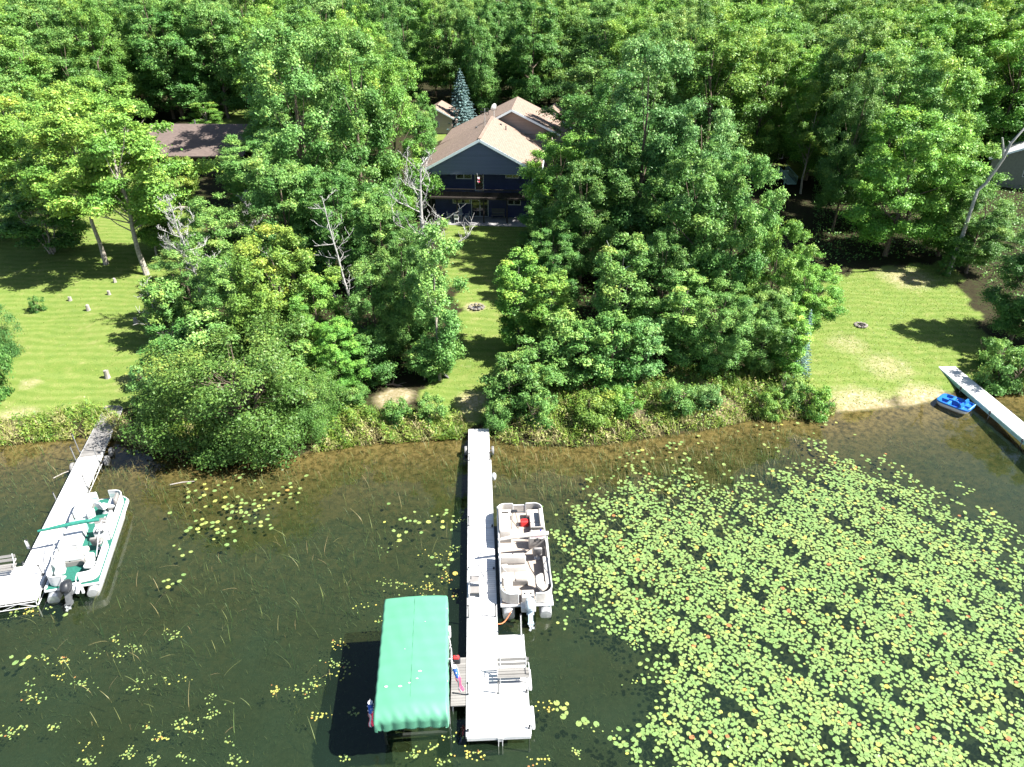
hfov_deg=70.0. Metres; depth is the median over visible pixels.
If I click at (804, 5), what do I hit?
forest tree
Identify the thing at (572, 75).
ash tree
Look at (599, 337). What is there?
young tree
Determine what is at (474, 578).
boarding steps
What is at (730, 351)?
maple tree
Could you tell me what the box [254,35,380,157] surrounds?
forest tree
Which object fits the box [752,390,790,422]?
shrub
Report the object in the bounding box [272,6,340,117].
forest tree
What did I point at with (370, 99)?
ash tree
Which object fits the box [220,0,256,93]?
ash tree
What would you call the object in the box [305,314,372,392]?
maple tree
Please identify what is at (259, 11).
maple tree
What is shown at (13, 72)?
forest tree
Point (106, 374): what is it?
tree stump
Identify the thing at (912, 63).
forest tree
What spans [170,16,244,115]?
maple tree
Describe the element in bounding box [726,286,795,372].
maple tree
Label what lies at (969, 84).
maple tree
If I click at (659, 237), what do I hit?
maple tree
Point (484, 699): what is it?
white dock
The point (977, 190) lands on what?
birch tree
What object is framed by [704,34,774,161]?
maple tree
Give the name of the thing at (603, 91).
forest tree
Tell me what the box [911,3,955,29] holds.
forest tree
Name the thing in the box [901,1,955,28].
forest tree
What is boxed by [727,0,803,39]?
forest tree
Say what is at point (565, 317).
young tree
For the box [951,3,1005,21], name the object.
ash tree
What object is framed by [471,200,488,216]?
sliding door
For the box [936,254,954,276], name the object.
young tree
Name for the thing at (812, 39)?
forest tree
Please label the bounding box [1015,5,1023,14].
forest tree
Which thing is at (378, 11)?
forest tree
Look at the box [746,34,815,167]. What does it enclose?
maple tree
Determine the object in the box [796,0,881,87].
forest tree
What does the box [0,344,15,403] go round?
shrub
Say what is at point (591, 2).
maple tree
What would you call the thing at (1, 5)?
forest tree
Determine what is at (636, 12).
ash tree
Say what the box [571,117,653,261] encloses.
maple tree
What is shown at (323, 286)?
maple tree
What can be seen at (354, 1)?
ash tree
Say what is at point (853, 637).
lily pads
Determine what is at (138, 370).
shrub
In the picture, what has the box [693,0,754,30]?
forest tree
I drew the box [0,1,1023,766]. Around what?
ground
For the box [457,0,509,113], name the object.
maple tree
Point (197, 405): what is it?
willow bush
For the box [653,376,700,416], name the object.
shrub
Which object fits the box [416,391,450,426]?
shrub
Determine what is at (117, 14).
forest tree
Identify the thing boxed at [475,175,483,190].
door
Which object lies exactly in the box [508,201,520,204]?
window
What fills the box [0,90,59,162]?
maple tree
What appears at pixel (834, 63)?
forest tree
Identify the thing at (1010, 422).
beach dock
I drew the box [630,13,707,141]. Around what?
forest tree
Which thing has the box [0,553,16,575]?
dock bench
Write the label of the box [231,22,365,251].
ash tree
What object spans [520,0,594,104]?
maple tree
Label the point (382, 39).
forest tree
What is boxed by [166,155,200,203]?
young tree
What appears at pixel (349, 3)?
ash tree
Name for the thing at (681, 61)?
ash tree
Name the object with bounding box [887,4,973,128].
maple tree
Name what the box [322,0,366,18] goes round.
forest tree
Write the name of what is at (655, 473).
reeds
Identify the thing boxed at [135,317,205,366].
young tree
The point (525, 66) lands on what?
maple tree
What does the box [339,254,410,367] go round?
ash tree
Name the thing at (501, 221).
patio
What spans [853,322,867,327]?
fire pit
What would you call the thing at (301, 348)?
young tree
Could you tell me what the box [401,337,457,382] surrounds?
young tree
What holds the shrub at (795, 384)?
on the ground at (922, 419)
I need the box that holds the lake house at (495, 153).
[421,96,560,222]
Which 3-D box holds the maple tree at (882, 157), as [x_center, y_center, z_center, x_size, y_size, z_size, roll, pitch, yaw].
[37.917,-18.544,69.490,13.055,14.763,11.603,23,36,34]
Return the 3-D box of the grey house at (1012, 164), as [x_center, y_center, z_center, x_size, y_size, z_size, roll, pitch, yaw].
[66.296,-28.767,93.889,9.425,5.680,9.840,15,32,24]
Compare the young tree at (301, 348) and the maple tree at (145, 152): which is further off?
the maple tree at (145, 152)
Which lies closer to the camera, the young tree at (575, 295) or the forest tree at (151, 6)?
the young tree at (575, 295)
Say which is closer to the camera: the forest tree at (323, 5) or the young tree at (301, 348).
the young tree at (301, 348)
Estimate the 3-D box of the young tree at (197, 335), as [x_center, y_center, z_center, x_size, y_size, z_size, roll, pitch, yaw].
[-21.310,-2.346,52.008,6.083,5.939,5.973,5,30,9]
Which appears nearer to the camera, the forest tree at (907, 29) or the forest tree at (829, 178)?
the forest tree at (829, 178)
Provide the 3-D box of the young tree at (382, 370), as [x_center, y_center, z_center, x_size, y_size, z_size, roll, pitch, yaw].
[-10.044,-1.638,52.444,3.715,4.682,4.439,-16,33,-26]
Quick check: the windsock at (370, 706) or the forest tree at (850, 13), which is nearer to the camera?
the windsock at (370, 706)
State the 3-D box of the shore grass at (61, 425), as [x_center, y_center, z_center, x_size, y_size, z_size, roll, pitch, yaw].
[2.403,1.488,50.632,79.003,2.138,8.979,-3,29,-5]
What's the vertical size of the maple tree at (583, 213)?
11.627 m
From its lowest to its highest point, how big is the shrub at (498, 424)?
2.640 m
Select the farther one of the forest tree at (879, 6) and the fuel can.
the forest tree at (879, 6)
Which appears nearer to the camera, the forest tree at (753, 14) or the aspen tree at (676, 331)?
the aspen tree at (676, 331)
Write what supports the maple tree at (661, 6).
on the ground at (922, 419)
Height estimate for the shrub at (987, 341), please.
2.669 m
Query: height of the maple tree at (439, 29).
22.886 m
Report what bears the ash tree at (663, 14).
on the ground at (922, 419)
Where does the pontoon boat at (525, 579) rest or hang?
on the water
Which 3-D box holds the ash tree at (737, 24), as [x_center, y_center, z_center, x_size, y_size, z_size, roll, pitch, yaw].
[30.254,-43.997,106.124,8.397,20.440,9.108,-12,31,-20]
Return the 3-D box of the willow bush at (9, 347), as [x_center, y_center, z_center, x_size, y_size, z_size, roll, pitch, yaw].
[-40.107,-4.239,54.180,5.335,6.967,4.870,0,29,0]
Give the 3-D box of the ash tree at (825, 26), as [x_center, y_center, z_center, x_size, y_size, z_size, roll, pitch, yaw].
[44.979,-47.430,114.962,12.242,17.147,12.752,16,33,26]
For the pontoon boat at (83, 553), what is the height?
2.297 m
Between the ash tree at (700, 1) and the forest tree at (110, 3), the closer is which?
the ash tree at (700, 1)
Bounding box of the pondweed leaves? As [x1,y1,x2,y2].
[0,519,650,766]
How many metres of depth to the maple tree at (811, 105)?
86.28 m
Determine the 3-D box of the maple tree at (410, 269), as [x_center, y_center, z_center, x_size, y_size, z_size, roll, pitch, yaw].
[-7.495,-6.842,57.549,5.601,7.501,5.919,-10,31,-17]
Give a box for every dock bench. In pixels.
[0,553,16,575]
[497,656,529,683]
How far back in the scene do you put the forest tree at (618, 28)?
99.03 m
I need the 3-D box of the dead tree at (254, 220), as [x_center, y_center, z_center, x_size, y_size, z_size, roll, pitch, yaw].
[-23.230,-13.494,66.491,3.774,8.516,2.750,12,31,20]
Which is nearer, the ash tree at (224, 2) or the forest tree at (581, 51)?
the forest tree at (581, 51)
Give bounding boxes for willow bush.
[0,291,25,362]
[115,304,337,475]
[252,364,348,445]
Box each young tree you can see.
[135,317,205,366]
[136,275,200,336]
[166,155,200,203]
[168,307,249,395]
[253,320,334,391]
[343,323,398,388]
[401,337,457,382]
[477,350,541,423]
[506,334,576,401]
[535,308,607,394]
[538,272,582,311]
[554,319,614,387]
[585,309,653,397]
[613,315,670,382]
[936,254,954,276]
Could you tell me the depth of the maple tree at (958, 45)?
93.21 m
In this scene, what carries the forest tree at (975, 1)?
on the ground at (922, 419)
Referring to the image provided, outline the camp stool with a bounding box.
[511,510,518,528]
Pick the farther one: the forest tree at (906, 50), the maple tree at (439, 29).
the maple tree at (439, 29)
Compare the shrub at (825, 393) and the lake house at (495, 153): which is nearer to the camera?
the shrub at (825, 393)
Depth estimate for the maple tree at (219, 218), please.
61.13 m
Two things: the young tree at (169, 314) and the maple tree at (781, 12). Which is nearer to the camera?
the young tree at (169, 314)
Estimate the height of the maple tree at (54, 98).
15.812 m
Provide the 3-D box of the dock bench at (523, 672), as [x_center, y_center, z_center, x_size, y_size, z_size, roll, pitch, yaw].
[0.049,12.279,31.263,1.381,0.989,0.646,-1,29,-2]
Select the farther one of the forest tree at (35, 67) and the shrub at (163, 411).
the forest tree at (35, 67)
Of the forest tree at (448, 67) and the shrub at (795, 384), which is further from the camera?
the forest tree at (448, 67)
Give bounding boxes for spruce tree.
[447,68,476,129]
[787,309,811,376]
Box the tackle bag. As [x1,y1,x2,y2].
[452,655,460,663]
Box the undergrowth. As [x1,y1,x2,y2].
[156,182,1023,416]
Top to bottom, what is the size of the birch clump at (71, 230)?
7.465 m
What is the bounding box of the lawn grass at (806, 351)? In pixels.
[0,169,986,426]
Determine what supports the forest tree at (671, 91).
on the ground at (922, 419)
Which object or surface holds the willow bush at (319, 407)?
on the ground at (922, 419)
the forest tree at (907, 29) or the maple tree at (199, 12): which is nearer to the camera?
the forest tree at (907, 29)
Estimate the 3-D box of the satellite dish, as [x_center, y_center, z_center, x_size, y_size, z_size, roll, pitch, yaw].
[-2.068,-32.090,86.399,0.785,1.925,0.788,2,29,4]
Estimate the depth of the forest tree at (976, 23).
91.66 m
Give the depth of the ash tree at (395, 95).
72.11 m
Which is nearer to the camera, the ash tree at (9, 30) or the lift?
the lift
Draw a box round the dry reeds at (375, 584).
[26,466,786,743]
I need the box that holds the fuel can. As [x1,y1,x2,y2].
[520,518,528,526]
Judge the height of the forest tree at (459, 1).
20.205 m
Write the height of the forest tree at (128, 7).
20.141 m
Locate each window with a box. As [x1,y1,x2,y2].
[453,199,470,203]
[456,174,471,178]
[505,175,518,177]
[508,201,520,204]
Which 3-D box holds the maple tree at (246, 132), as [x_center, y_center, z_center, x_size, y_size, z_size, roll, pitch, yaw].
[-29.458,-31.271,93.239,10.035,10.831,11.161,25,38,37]
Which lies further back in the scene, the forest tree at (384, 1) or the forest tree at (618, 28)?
the forest tree at (384, 1)
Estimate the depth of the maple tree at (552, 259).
62.08 m
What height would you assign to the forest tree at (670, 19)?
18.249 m
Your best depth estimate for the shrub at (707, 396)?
50.28 m
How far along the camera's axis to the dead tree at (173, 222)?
56.81 m
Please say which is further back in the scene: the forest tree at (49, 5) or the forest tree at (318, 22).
the forest tree at (49, 5)
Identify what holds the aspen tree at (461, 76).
on the ground at (922, 419)
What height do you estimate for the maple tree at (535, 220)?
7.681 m
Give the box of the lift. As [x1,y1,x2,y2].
[373,595,451,744]
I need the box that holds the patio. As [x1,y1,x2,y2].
[440,216,527,226]
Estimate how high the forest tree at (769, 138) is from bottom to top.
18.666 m
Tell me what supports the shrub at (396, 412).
on the ground at (922, 419)
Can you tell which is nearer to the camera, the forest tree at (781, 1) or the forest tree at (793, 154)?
the forest tree at (793, 154)
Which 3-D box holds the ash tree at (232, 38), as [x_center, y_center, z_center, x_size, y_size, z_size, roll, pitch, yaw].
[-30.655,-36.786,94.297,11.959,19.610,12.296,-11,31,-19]
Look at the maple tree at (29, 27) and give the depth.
127.54 m
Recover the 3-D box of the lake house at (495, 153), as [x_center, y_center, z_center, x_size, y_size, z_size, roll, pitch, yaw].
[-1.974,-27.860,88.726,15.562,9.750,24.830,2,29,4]
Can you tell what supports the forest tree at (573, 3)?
on the ground at (922, 419)
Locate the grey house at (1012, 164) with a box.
[983,133,1023,189]
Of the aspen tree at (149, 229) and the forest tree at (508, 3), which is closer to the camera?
the aspen tree at (149, 229)
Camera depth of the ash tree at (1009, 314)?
58.09 m
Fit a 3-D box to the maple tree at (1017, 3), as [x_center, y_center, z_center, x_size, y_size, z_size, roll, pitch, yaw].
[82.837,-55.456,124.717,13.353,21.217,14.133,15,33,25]
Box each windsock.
[367,700,373,726]
[452,664,463,691]
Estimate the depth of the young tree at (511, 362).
48.66 m
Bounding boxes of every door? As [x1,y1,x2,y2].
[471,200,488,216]
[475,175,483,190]
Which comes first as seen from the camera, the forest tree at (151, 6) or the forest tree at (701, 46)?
the forest tree at (701, 46)
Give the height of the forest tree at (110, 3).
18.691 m
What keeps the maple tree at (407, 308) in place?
on the ground at (922, 419)
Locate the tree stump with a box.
[103,370,110,378]
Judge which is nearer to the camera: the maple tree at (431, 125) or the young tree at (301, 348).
the young tree at (301, 348)
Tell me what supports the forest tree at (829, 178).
on the ground at (922, 419)
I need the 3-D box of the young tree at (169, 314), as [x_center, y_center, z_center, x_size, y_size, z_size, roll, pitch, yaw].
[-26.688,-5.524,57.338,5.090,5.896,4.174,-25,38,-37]
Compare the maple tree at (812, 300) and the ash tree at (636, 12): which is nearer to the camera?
the maple tree at (812, 300)
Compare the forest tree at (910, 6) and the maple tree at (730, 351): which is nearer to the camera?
the maple tree at (730, 351)
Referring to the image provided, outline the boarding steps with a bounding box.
[468,568,480,597]
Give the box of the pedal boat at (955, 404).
[936,393,975,414]
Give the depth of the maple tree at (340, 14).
110.06 m
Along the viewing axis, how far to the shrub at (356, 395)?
50.68 m
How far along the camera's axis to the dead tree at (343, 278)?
52.89 m
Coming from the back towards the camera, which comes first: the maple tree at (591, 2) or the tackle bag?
the maple tree at (591, 2)
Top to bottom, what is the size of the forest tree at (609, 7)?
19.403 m
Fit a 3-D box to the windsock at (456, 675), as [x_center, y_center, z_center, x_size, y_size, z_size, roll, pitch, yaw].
[-2.216,11.999,29.906,0.512,1.442,0.263,15,33,25]
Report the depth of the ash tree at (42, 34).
106.10 m
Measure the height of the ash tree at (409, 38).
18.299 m
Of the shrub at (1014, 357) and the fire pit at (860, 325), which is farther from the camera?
the fire pit at (860, 325)
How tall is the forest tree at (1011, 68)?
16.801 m
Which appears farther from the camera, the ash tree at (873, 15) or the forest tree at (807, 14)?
the forest tree at (807, 14)
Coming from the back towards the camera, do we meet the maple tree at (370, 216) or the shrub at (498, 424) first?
the maple tree at (370, 216)
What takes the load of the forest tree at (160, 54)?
on the ground at (922, 419)
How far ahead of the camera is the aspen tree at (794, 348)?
52.52 m
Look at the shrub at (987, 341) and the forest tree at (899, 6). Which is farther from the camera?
the forest tree at (899, 6)
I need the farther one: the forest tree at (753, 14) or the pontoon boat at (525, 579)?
the forest tree at (753, 14)
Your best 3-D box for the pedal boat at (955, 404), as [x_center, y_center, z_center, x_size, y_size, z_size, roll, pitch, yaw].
[31.628,1.411,52.142,1.636,0.705,2.272,-22,36,-34]
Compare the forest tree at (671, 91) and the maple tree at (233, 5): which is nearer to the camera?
the forest tree at (671, 91)
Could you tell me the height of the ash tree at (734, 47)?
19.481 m
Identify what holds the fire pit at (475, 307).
on the ground at (922, 419)
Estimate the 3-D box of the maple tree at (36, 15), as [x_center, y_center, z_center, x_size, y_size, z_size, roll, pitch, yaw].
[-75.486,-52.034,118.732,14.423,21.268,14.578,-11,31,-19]
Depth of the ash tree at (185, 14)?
130.17 m
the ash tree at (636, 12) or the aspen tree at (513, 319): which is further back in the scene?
the ash tree at (636, 12)
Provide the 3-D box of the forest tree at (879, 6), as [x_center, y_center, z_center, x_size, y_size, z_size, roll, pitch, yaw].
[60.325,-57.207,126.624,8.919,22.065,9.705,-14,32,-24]
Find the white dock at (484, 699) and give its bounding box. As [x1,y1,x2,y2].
[451,429,534,754]
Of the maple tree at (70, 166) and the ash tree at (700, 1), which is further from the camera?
the ash tree at (700, 1)
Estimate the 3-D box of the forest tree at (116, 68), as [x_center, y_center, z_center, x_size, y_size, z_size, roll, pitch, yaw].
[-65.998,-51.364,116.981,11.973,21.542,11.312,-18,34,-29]
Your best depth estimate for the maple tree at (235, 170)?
80.78 m
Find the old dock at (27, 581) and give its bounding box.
[0,405,122,616]
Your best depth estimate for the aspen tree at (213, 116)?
116.18 m
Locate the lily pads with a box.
[9,421,1023,766]
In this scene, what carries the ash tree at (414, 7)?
on the ground at (922, 419)
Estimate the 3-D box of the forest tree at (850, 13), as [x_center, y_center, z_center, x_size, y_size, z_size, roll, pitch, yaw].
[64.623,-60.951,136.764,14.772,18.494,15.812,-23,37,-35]
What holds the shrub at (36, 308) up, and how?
on the ground at (922, 419)
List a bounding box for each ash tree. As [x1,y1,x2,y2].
[0,25,48,96]
[27,27,100,133]
[145,239,221,314]
[173,0,232,91]
[205,0,234,55]
[219,14,307,139]
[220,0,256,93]
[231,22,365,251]
[236,9,353,190]
[293,21,403,239]
[320,0,358,26]
[337,0,375,34]
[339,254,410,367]
[352,51,445,226]
[376,4,428,101]
[394,0,422,61]
[536,55,622,174]
[591,34,705,255]
[611,4,660,98]
[626,0,655,29]
[656,7,699,102]
[664,40,733,151]
[667,20,772,166]
[675,0,726,77]
[707,2,744,53]
[793,23,835,60]
[849,5,905,53]
[910,135,1011,255]
[936,0,993,14]
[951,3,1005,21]
[978,19,1023,151]
[978,229,1023,339]
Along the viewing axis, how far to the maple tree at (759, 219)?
55.13 m
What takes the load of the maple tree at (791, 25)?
on the ground at (922, 419)
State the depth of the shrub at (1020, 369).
54.26 m
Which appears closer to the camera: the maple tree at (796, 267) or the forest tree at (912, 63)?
the maple tree at (796, 267)
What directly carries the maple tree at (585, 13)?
on the ground at (922, 419)
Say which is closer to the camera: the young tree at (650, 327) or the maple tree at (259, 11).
the young tree at (650, 327)
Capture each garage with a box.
[419,100,457,133]
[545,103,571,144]
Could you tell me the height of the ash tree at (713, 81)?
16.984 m
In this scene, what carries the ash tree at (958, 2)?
on the ground at (922, 419)
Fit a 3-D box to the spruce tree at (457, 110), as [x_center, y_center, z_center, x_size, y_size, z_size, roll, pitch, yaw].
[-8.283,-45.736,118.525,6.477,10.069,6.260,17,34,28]
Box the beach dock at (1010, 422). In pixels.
[939,366,1023,453]
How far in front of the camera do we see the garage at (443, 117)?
118.63 m
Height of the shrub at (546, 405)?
3.000 m
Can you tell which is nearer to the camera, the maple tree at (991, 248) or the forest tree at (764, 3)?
the maple tree at (991, 248)
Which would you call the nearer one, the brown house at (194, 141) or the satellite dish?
the satellite dish
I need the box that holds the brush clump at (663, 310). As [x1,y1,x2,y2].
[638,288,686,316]
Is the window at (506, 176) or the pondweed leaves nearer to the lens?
the pondweed leaves
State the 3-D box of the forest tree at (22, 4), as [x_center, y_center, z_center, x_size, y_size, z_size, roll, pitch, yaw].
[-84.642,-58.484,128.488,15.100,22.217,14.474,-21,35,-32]
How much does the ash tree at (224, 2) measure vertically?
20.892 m
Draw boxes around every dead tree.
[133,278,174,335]
[155,193,228,292]
[230,189,274,258]
[308,189,373,328]
[385,146,476,275]
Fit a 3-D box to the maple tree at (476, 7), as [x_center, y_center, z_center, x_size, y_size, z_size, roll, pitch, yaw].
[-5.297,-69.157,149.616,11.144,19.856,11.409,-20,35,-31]
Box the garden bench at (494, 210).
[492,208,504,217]
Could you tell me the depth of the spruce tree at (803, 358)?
53.95 m
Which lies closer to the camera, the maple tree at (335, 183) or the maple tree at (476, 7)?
the maple tree at (335, 183)
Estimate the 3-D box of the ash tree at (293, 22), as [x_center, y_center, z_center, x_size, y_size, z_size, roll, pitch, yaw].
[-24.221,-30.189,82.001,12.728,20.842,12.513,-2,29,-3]
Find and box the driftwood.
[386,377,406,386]
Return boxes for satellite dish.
[491,103,495,110]
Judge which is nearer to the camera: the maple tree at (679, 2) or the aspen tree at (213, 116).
the aspen tree at (213, 116)
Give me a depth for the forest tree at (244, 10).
141.80 m
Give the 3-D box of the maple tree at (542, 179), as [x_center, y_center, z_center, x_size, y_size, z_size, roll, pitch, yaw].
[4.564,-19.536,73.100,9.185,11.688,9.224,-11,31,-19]
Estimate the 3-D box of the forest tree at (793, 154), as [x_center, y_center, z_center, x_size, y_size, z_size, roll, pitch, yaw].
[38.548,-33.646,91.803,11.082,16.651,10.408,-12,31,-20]
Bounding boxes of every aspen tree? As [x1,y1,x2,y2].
[120,168,166,255]
[123,164,179,248]
[182,102,223,123]
[403,215,468,380]
[457,29,487,98]
[490,245,554,349]
[519,266,580,347]
[585,231,664,361]
[647,268,720,369]
[765,302,814,376]
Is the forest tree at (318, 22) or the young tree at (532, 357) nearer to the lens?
the young tree at (532, 357)
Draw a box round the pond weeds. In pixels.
[0,432,1023,766]
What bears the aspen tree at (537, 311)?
on the ground at (922, 419)
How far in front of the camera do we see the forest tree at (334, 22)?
106.34 m
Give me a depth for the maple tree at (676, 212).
56.50 m
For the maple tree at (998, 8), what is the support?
on the ground at (922, 419)
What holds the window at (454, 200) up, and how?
in the lake house at (495, 153)
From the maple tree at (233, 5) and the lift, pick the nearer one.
the lift
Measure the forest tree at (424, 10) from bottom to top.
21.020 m
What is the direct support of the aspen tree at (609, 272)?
on the ground at (922, 419)
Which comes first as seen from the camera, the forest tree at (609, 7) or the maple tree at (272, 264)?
the maple tree at (272, 264)
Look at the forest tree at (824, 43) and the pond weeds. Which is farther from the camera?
the forest tree at (824, 43)
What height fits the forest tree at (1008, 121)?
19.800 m
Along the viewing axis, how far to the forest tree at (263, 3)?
131.93 m
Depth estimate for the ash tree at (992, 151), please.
68.81 m
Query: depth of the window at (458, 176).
80.45 m
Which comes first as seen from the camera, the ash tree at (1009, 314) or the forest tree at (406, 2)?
the ash tree at (1009, 314)
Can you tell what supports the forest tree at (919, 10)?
on the ground at (922, 419)
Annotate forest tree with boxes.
[0,0,42,85]
[0,7,55,160]
[0,44,42,159]
[1,0,59,43]
[32,0,107,71]
[55,0,143,107]
[66,7,156,113]
[86,0,159,95]
[103,0,147,98]
[108,0,176,109]
[111,0,193,118]
[155,7,186,47]
[237,0,277,29]
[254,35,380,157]
[255,0,309,16]
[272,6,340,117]
[273,0,318,81]
[279,0,317,12]
[284,0,358,73]
[321,17,357,110]
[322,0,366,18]
[347,33,405,152]
[354,0,405,50]
[356,0,409,88]
[401,0,448,63]
[406,0,456,96]
[416,0,473,105]
[434,0,466,62]
[492,0,543,83]
[540,0,596,94]
[551,11,634,131]
[555,66,653,192]
[580,0,636,79]
[582,15,667,131]
[601,28,684,170]
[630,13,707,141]
[647,6,686,30]
[664,0,725,91]
[668,40,745,144]
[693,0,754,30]
[695,1,776,108]
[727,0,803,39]
[728,26,800,178]
[739,2,782,104]
[768,0,808,21]
[773,0,815,23]
[775,21,861,156]
[778,44,869,180]
[789,0,850,22]
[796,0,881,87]
[803,30,854,125]
[808,16,898,173]
[811,67,890,231]
[812,0,860,44]
[812,43,917,150]
[814,34,961,164]
[836,42,961,210]
[844,5,876,18]
[849,0,894,34]
[849,15,922,74]
[867,0,936,47]
[884,0,928,27]
[886,3,958,44]
[888,10,1006,148]
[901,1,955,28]
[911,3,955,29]
[964,0,994,15]
[965,12,1023,160]
[997,46,1023,111]
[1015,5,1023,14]
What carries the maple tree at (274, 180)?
on the ground at (922, 419)
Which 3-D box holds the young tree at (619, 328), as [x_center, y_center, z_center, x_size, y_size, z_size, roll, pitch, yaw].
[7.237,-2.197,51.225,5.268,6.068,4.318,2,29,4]
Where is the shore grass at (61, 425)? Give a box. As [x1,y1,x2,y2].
[0,360,1023,452]
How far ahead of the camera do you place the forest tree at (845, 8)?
117.94 m
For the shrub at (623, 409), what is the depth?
49.21 m
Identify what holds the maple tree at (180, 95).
on the ground at (922, 419)
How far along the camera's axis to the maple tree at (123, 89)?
80.00 m
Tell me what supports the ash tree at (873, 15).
on the ground at (922, 419)
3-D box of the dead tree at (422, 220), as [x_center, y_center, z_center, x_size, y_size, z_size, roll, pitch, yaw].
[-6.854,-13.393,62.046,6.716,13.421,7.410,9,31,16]
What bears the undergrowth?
on the ground at (922, 419)
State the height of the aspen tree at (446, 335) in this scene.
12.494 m
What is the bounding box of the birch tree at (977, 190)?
[948,128,1023,273]
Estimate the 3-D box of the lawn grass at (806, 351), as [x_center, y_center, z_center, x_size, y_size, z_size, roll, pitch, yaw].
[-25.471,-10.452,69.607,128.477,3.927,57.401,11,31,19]
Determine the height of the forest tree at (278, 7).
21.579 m
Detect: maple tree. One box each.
[0,76,124,221]
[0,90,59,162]
[0,175,40,235]
[1,0,89,116]
[4,102,152,264]
[5,0,55,59]
[21,91,222,275]
[28,0,96,69]
[61,73,155,177]
[120,1,222,119]
[169,192,271,288]
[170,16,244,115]
[177,0,254,118]
[183,250,283,352]
[210,127,298,204]
[219,222,342,345]
[228,0,256,17]
[232,5,274,96]
[238,141,347,282]
[240,104,313,157]
[275,273,358,356]
[286,158,381,283]
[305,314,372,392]
[335,3,387,134]
[344,186,420,286]
[368,225,433,356]
[388,258,449,334]
[401,91,438,193]
[417,0,462,58]
[453,0,531,105]
[457,0,505,92]
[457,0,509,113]
[496,0,563,105]
[514,191,572,261]
[516,131,600,229]
[518,219,584,293]
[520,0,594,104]
[540,157,619,283]
[558,0,622,79]
[569,0,621,92]
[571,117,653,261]
[613,0,686,44]
[623,225,697,323]
[636,138,766,311]
[638,93,753,271]
[656,0,696,24]
[683,276,771,374]
[685,149,788,329]
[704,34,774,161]
[725,18,811,135]
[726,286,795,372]
[733,215,823,323]
[740,4,810,59]
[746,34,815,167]
[772,251,848,333]
[779,77,845,193]
[838,104,996,256]
[881,45,990,220]
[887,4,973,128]
[930,189,1023,273]
[943,0,1023,160]
[945,8,1002,141]
[988,0,1023,22]
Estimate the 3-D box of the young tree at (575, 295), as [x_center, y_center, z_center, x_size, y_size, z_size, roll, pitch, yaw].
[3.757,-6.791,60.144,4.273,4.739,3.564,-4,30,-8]
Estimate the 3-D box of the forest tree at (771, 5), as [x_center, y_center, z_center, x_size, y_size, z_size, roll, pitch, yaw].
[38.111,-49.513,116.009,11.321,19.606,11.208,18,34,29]
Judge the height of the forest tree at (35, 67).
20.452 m
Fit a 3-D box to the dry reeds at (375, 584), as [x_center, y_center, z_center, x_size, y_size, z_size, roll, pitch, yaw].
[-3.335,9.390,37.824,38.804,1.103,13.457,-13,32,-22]
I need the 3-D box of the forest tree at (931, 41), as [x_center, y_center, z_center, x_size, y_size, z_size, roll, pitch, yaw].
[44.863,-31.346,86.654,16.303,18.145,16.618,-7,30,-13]
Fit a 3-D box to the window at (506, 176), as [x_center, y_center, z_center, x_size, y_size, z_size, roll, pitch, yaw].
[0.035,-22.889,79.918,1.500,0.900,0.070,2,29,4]
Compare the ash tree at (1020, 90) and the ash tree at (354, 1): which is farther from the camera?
the ash tree at (354, 1)
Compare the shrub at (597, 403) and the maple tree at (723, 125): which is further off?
the maple tree at (723, 125)
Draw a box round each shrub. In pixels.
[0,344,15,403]
[26,296,46,313]
[125,357,162,411]
[138,378,188,433]
[342,382,370,409]
[380,396,412,428]
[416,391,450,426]
[481,397,512,435]
[518,387,559,430]
[570,386,616,429]
[606,385,645,419]
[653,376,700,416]
[690,383,726,411]
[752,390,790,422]
[768,372,813,411]
[797,384,835,424]
[970,338,1023,395]
[974,336,1013,370]
[1012,345,1023,388]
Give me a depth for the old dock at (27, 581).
40.52 m
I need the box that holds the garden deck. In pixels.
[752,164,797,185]
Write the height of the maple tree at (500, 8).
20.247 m
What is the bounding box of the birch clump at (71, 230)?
[0,180,98,253]
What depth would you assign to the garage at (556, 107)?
108.01 m
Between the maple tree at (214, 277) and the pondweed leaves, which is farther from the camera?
the maple tree at (214, 277)
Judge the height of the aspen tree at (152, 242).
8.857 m
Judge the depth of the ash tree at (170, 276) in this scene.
57.81 m
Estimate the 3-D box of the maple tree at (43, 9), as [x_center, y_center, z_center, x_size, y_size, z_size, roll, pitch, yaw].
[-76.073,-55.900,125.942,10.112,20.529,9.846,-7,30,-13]
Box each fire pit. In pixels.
[468,303,484,310]
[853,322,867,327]
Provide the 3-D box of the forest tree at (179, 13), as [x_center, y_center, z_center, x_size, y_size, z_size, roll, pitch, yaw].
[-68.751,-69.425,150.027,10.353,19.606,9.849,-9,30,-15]
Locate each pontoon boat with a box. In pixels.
[37,490,128,611]
[497,502,553,630]
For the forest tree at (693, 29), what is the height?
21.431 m
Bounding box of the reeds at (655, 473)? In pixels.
[0,418,813,703]
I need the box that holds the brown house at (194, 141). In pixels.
[146,120,251,175]
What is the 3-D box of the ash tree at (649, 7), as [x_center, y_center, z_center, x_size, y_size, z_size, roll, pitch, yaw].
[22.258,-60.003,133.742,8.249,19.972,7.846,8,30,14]

